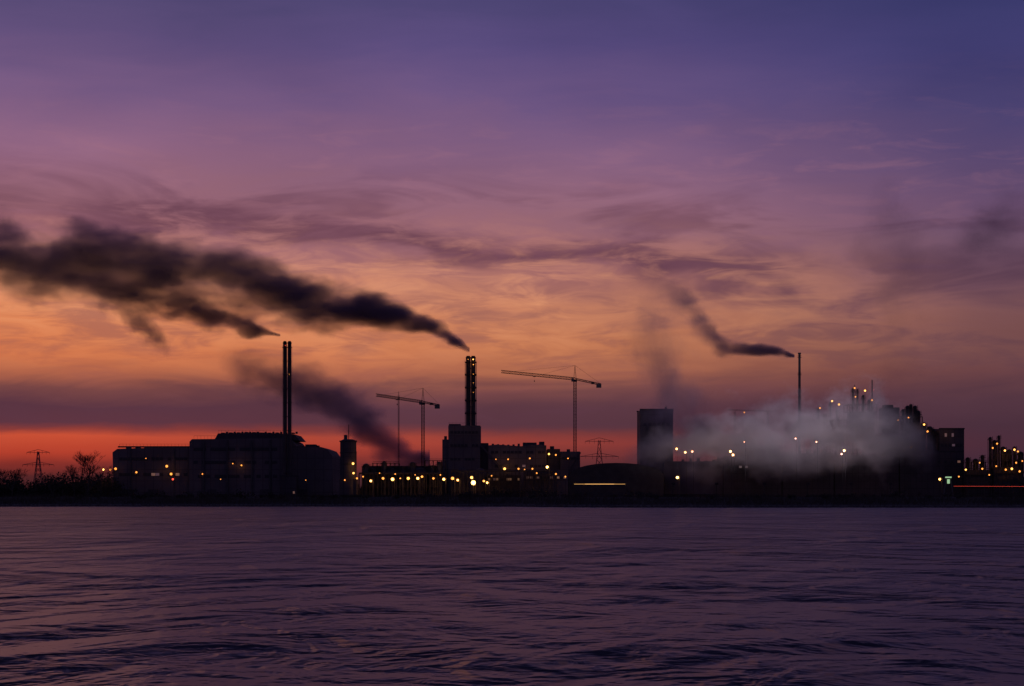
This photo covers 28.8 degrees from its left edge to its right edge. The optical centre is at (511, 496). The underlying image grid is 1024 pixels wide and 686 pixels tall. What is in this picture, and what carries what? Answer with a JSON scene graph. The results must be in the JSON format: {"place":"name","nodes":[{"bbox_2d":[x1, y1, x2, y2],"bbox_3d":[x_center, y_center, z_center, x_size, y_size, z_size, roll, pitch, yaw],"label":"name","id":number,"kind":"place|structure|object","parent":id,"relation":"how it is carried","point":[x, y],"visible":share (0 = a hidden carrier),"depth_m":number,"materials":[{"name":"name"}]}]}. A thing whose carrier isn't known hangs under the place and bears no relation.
{"place":"outdoors","nodes":[
{"label":"outdoors","id":0,"kind":"place"},
{"bbox_2d":[279,475,298,496],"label":"boiler annex building","id":1,"kind":"structure","parent":0,"point":[288,484],"depth_m":1350.00,"materials":[{"name":"paint"}]},
{"bbox_2d":[0,507,1023,685],"bbox_3d":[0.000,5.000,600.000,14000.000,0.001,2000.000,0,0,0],"label":"river water","id":2,"kind":"structure","parent":0,"point":[345,596],"depth_m":99.66,"materials":[{"name":"purple liquid"}]},
{"bbox_2d":[0,497,1023,507],"bbox_3d":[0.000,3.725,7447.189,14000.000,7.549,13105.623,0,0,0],"label":"ground","id":3,"kind":"structure","parent":0,"point":[504,504],"depth_m":984.83,"materials":[{"name":"soil"}]},
{"bbox_2d":[0,468,27,493],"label":"bare tree","id":4,"kind":"object","parent":3,"relation":"on","point":[15,473],"visible":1,"depth_m":1262.36,"materials":[{"name":"black plant"}]},
{"bbox_2d":[22,449,52,481],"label":"electricity pylon","id":5,"kind":"object","parent":3,"relation":"on","point":[39,463],"visible":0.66,"depth_m":1649.50,"materials":[{"name":"metal"}]},
{"bbox_2d":[40,472,64,493],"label":"bare tree","id":6,"kind":"object","parent":3,"relation":"on","point":[56,480],"visible":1,"depth_m":1239.17,"materials":[{"name":"black plant"}]},
{"bbox_2d":[59,465,83,494],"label":"bare tree","id":7,"kind":"object","parent":3,"relation":"on","point":[73,471],"visible":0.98,"depth_m":1287.68,"materials":[{"name":"black plant"}]},
{"bbox_2d":[74,451,117,494],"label":"bare tree","id":8,"kind":"object","parent":3,"relation":"on","point":[84,463],"visible":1,"depth_m":1251.18,"materials":[{"name":"black plant"}]},
{"bbox_2d":[88,471,103,495],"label":"bare tree","id":9,"kind":"object","parent":3,"relation":"on","point":[98,476],"visible":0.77,"depth_m":1297.69,"materials":[{"name":"black plant"}]},
{"bbox_2d":[112,430,339,496],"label":"waste incinerator hall","id":10,"kind":"structure","parent":3,"relation":"on","point":[249,462],"depth_m":1372.00,"materials":[{"name":"metal"}]},
{"bbox_2d":[282,341,291,474],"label":"chimney stack","id":11,"kind":"object","parent":3,"relation":"on","point":[284,407],"visible":0.84,"depth_m":1364.84,"materials":[{"name":"metal"}]},
{"bbox_2d":[339,424,357,495],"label":"storage silo","id":12,"kind":"object","parent":3,"relation":"on","point":[348,482],"visible":0.94,"depth_m":1315.41,"materials":[{"name":"metal"}]},
{"bbox_2d":[398,392,398,465],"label":"lattice mast","id":13,"kind":"object","parent":3,"relation":"on","point":[398,430],"visible":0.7,"depth_m":1429.73,"materials":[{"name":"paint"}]},
{"bbox_2d":[376,388,439,465],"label":"tower crane","id":14,"kind":"object","parent":3,"relation":"on","point":[421,403],"visible":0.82,"depth_m":1418.92,"materials":[{"name":"metal"}]},
{"bbox_2d":[358,460,567,496],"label":"pipe rack","id":15,"kind":"object","parent":3,"relation":"on","point":[543,480],"visible":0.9,"depth_m":1343.78,"materials":[{"name":"metal"}]},
{"bbox_2d":[471,480,475,496],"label":"street lamp","id":16,"kind":"object","parent":3,"relation":"on","point":[473,482],"visible":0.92,"depth_m":1317.75,"materials":[{"name":"metal"}]},
{"bbox_2d":[1,504,1020,507],"bbox_3d":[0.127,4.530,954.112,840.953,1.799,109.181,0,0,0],"label":"shoreline rocks","id":17,"kind":"object","parent":3,"relation":"on","point":[523,505],"visible":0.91,"depth_m":975.80,"materials":[{"name":"stone"}]},
{"bbox_2d":[442,423,580,496],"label":"power plant building","id":18,"kind":"structure","parent":3,"relation":"on","point":[463,446],"depth_m":1378.00,"materials":[{"name":"metal"}]},
{"bbox_2d":[465,356,476,424],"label":"chimney stack","id":19,"kind":"object","parent":18,"relation":"on","point":[470,390],"visible":1,"depth_m":1382.69,"materials":[{"name":"metal"}]},
{"bbox_2d":[0,471,1023,496],"bbox_3d":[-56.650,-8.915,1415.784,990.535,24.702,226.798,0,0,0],"label":"distant trees","id":20,"kind":"object","parent":3,"relation":"on","point":[37,487],"visible":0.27,"depth_m":1320.31,"materials":[{"name":"black plant"}]},
{"bbox_2d":[501,365,600,450],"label":"tower crane","id":21,"kind":"object","parent":3,"relation":"on","point":[573,380],"visible":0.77,"depth_m":1439.08,"materials":[{"name":"metal"}]},
{"bbox_2d":[580,438,618,463],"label":"electricity pylon","id":22,"kind":"object","parent":3,"relation":"on","point":[599,442],"visible":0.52,"depth_m":1899.13,"materials":[{"name":"metal"}]},
{"bbox_2d":[568,463,663,496],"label":"barrel roof warehouse","id":23,"kind":"structure","parent":3,"relation":"on","point":[605,479],"depth_m":1345.00,"materials":[{"name":"metal"}]},
{"bbox_2d":[637,407,676,471],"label":"concrete boiler house","id":24,"kind":"structure","parent":3,"relation":"on","point":[654,438],"depth_m":1400.00,"materials":[{"name":"concrete"}]},
{"bbox_2d":[729,409,769,450],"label":"conveyor gantry","id":25,"kind":"object","parent":3,"relation":"on","point":[735,410],"visible":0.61,"depth_m":1419.48,"materials":[{"name":"metal"}]},
{"bbox_2d":[675,437,845,496],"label":"floodlight masts","id":26,"kind":"object","parent":3,"relation":"on","point":[692,451],"visible":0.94,"depth_m":1316.74,"materials":[{"name":"metal"}]},
{"bbox_2d":[794,353,804,452],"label":"process chimney","id":27,"kind":"object","parent":3,"relation":"on","point":[799,425],"visible":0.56,"depth_m":1399.26,"materials":[{"name":"paint"}]},
{"bbox_2d":[733,380,876,455],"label":"refinery unit","id":28,"kind":"object","parent":3,"relation":"on","point":[855,419],"visible":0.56,"depth_m":1405.80,"materials":[{"name":"metal"}]},
{"bbox_2d":[662,446,963,496],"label":"production hall","id":29,"kind":"structure","parent":3,"relation":"on","point":[913,473],"depth_m":1380.03,"materials":[{"name":"metal"}]},
{"bbox_2d":[879,404,964,454],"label":"distillation unit","id":30,"kind":"object","parent":3,"relation":"on","point":[903,429],"visible":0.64,"depth_m":1394.00,"materials":[{"name":"metal"}]},
{"bbox_2d":[943,477,953,495],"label":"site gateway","id":31,"kind":"object","parent":3,"relation":"on","point":[948,481],"visible":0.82,"depth_m":1199.75,"materials":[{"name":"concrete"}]},
{"bbox_2d":[981,467,984,495],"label":"street lamp","id":32,"kind":"object","parent":3,"relation":"on","point":[984,480],"visible":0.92,"depth_m":1317.89,"materials":[{"name":"metal"}]},
{"bbox_2d":[961,435,1023,496],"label":"chemical plant unit","id":33,"kind":"object","parent":3,"relation":"on","point":[974,477],"visible":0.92,"depth_m":1363.00,"materials":[{"name":"metal"}]},
{"bbox_2d":[1002,477,1023,494],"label":"bare tree","id":34,"kind":"object","parent":3,"relation":"on","point":[1015,480],"visible":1,"depth_m":1198.99,"materials":[{"name":"black plant"}]},
{"bbox_2d":[0,0,1023,488],"label":"sky","id":35,"kind":"structure","parent":0,"point":[671,203],"materials":[{"name":"purple"}]}
]}

